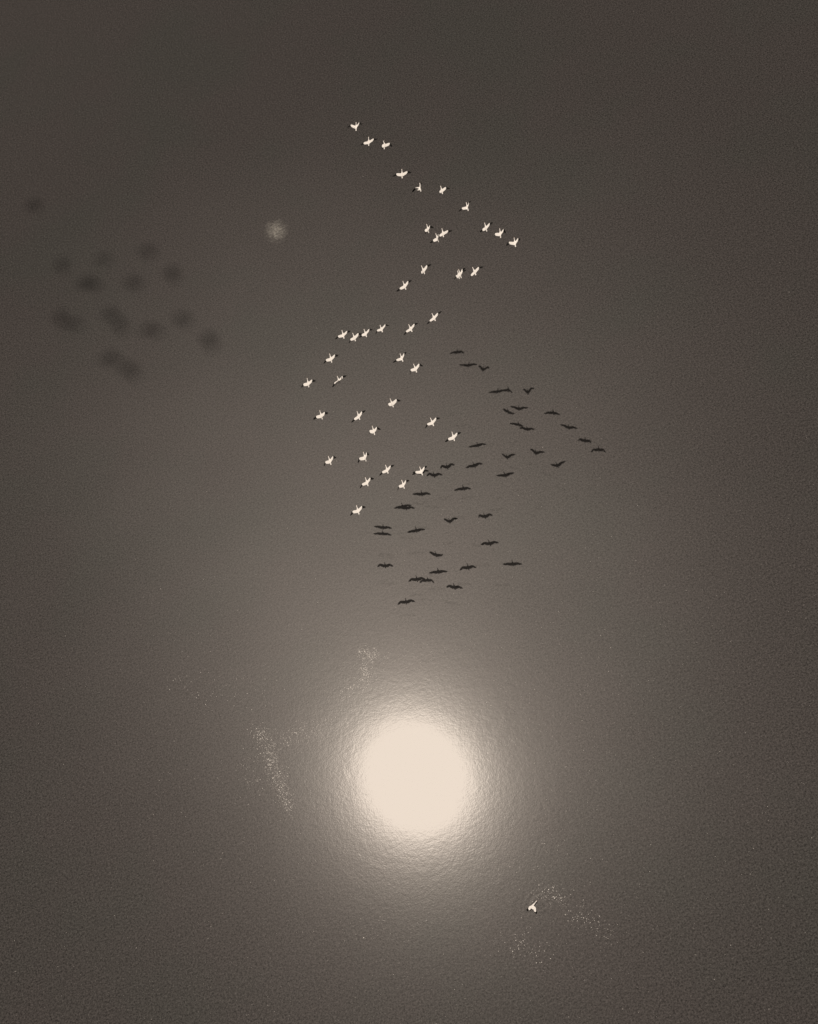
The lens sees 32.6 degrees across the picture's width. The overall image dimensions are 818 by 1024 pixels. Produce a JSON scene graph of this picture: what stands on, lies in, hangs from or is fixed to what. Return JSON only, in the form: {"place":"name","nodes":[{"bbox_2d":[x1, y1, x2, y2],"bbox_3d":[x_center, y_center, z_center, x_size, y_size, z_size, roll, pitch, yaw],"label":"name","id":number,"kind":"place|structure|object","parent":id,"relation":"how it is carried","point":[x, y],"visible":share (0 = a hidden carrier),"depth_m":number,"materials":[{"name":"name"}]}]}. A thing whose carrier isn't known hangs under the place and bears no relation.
{"place":"outdoors","nodes":[
{"label":"outdoors","id":0,"kind":"place"},
{"bbox_2d":[301,378,315,386],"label":"white bird","id":1,"kind":"object","parent":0,"point":[308,383],"visible":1,"depth_m":114.12},
{"bbox_2d":[313,412,327,419],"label":"white bird","id":2,"kind":"object","parent":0,"point":[320,415],"visible":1,"depth_m":115.12},
{"bbox_2d":[324,456,335,465],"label":"white bird","id":3,"kind":"object","parent":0,"point":[329,461],"visible":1,"depth_m":113.96},
{"bbox_2d":[323,354,337,363],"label":"white bird","id":4,"kind":"object","parent":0,"point":[330,358],"visible":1,"depth_m":114.45},
{"bbox_2d":[332,375,346,386],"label":"white bird","id":5,"kind":"object","parent":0,"point":[338,380],"visible":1,"depth_m":115.79},
{"bbox_2d":[335,331,349,338],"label":"white bird","id":6,"kind":"object","parent":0,"point":[343,334],"visible":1,"depth_m":114.44},
{"bbox_2d":[347,122,361,130],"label":"white bird","id":7,"kind":"object","parent":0,"point":[355,126],"visible":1,"depth_m":118.95},
{"bbox_2d":[349,333,361,342],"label":"white bird","id":8,"kind":"object","parent":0,"point":[354,337],"visible":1,"depth_m":116.82},
{"bbox_2d":[350,505,364,515],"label":"white bird","id":9,"kind":"object","parent":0,"point":[357,510],"visible":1,"depth_m":112.29},
{"bbox_2d":[351,410,365,422],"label":"white bird","id":10,"kind":"object","parent":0,"point":[357,417],"visible":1,"depth_m":114.73},
{"bbox_2d":[358,452,368,462],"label":"white bird","id":11,"kind":"object","parent":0,"point":[363,458],"visible":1,"depth_m":111.42},
{"bbox_2d":[359,329,372,337],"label":"white bird","id":12,"kind":"object","parent":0,"point":[365,333],"visible":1,"depth_m":116.07},
{"bbox_2d":[360,477,373,487],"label":"white bird","id":13,"kind":"object","parent":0,"point":[367,481],"visible":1,"depth_m":112.96},
{"bbox_2d":[361,137,376,145],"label":"white bird","id":14,"kind":"object","parent":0,"point":[368,142],"visible":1,"depth_m":117.94},
{"bbox_2d":[369,426,380,434],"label":"white bird","id":15,"kind":"object","parent":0,"point":[373,430],"visible":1,"depth_m":112.48},
{"bbox_2d":[376,324,388,332],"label":"white bird","id":16,"kind":"object","parent":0,"point":[381,329],"visible":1,"depth_m":116.46},
{"bbox_2d":[379,465,393,475],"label":"white bird","id":17,"kind":"object","parent":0,"point":[386,470],"visible":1,"depth_m":112.68},
{"bbox_2d":[382,141,391,148],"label":"white bird","id":18,"kind":"object","parent":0,"point":[384,145],"visible":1,"depth_m":117.33},
{"bbox_2d":[388,399,400,406],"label":"white bird","id":19,"kind":"object","parent":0,"point":[393,402],"visible":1,"depth_m":114.34},
{"bbox_2d":[393,352,405,362],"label":"white bird","id":20,"kind":"object","parent":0,"point":[400,358],"visible":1,"depth_m":115.24},
{"bbox_2d":[392,171,411,177],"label":"white bird","id":21,"kind":"object","parent":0,"point":[401,174],"visible":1,"depth_m":115.95},
{"bbox_2d":[397,480,408,490],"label":"white bird","id":22,"kind":"object","parent":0,"point":[401,485],"visible":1,"depth_m":111.53},
{"bbox_2d":[397,280,411,290],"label":"white bird","id":23,"kind":"object","parent":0,"point":[404,285],"visible":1,"depth_m":115.96},
{"bbox_2d":[0,0,817,1023],"bbox_3d":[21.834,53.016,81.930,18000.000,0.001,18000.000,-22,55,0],"label":"water","id":24,"kind":"structure","parent":0,"point":[620,336],"depth_m":122.01,"materials":[{"name":"grey liquid"}]},
{"bbox_2d":[169,645,617,962],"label":"foam","id":25,"kind":"object","parent":24,"relation":"on","point":[338,725],"visible":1,"depth_m":111.92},
{"bbox_2d":[526,901,536,911],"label":"white bird","id":26,"kind":"object","parent":24,"relation":"on","point":[532,906],"visible":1,"depth_m":101.06},
{"bbox_2d":[5,21,813,1020],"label":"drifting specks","id":27,"kind":"object","parent":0,"point":[511,763],"visible":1,"depth_m":108.83,"materials":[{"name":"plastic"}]},
{"bbox_2d":[404,323,417,334],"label":"white bird","id":28,"kind":"object","parent":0,"point":[411,328],"visible":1,"depth_m":115.96},
{"bbox_2d":[410,363,422,372],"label":"white bird","id":29,"kind":"object","parent":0,"point":[415,368],"visible":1,"depth_m":112.35},
{"bbox_2d":[412,182,421,191],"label":"white bird","id":30,"kind":"object","parent":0,"point":[417,188],"visible":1,"depth_m":116.57},
{"bbox_2d":[412,466,426,474],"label":"white bird","id":31,"kind":"object","parent":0,"point":[419,472],"visible":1,"depth_m":112.60},
{"bbox_2d":[421,264,430,275],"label":"white bird","id":32,"kind":"object","parent":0,"point":[424,269],"visible":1,"depth_m":113.28},
{"bbox_2d":[425,224,433,233],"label":"white bird","id":33,"kind":"object","parent":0,"point":[427,229],"visible":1,"depth_m":116.13},
{"bbox_2d":[425,417,439,427],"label":"white bird","id":34,"kind":"object","parent":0,"point":[431,422],"visible":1,"depth_m":112.11},
{"bbox_2d":[427,311,441,323],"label":"white bird","id":35,"kind":"object","parent":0,"point":[433,318],"visible":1,"depth_m":113.73},
{"bbox_2d":[430,233,438,242],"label":"white bird","id":36,"kind":"object","parent":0,"point":[435,239],"visible":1,"depth_m":115.03},
{"bbox_2d":[439,186,449,193],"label":"white bird","id":37,"kind":"object","parent":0,"point":[443,189],"visible":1,"depth_m":116.04},
{"bbox_2d":[438,229,451,237],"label":"white bird","id":38,"kind":"object","parent":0,"point":[443,233],"visible":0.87,"depth_m":116.37},
{"bbox_2d":[445,432,460,441],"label":"white bird","id":39,"kind":"object","parent":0,"point":[453,436],"visible":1,"depth_m":110.30},
{"bbox_2d":[458,201,470,211],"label":"white bird","id":40,"kind":"object","parent":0,"point":[464,208],"visible":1,"depth_m":114.03},
{"bbox_2d":[471,266,482,275],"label":"white bird","id":41,"kind":"object","parent":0,"point":[474,271],"visible":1,"depth_m":111.46},
{"bbox_2d":[480,222,492,231],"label":"white bird","id":42,"kind":"object","parent":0,"point":[485,228],"visible":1,"depth_m":113.04},
{"bbox_2d":[494,229,505,237],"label":"white bird","id":43,"kind":"object","parent":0,"point":[499,233],"visible":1,"depth_m":111.69},
{"bbox_2d":[506,238,519,246],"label":"white bird","id":44,"kind":"object","parent":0,"point":[514,242],"visible":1,"depth_m":110.88}
]}

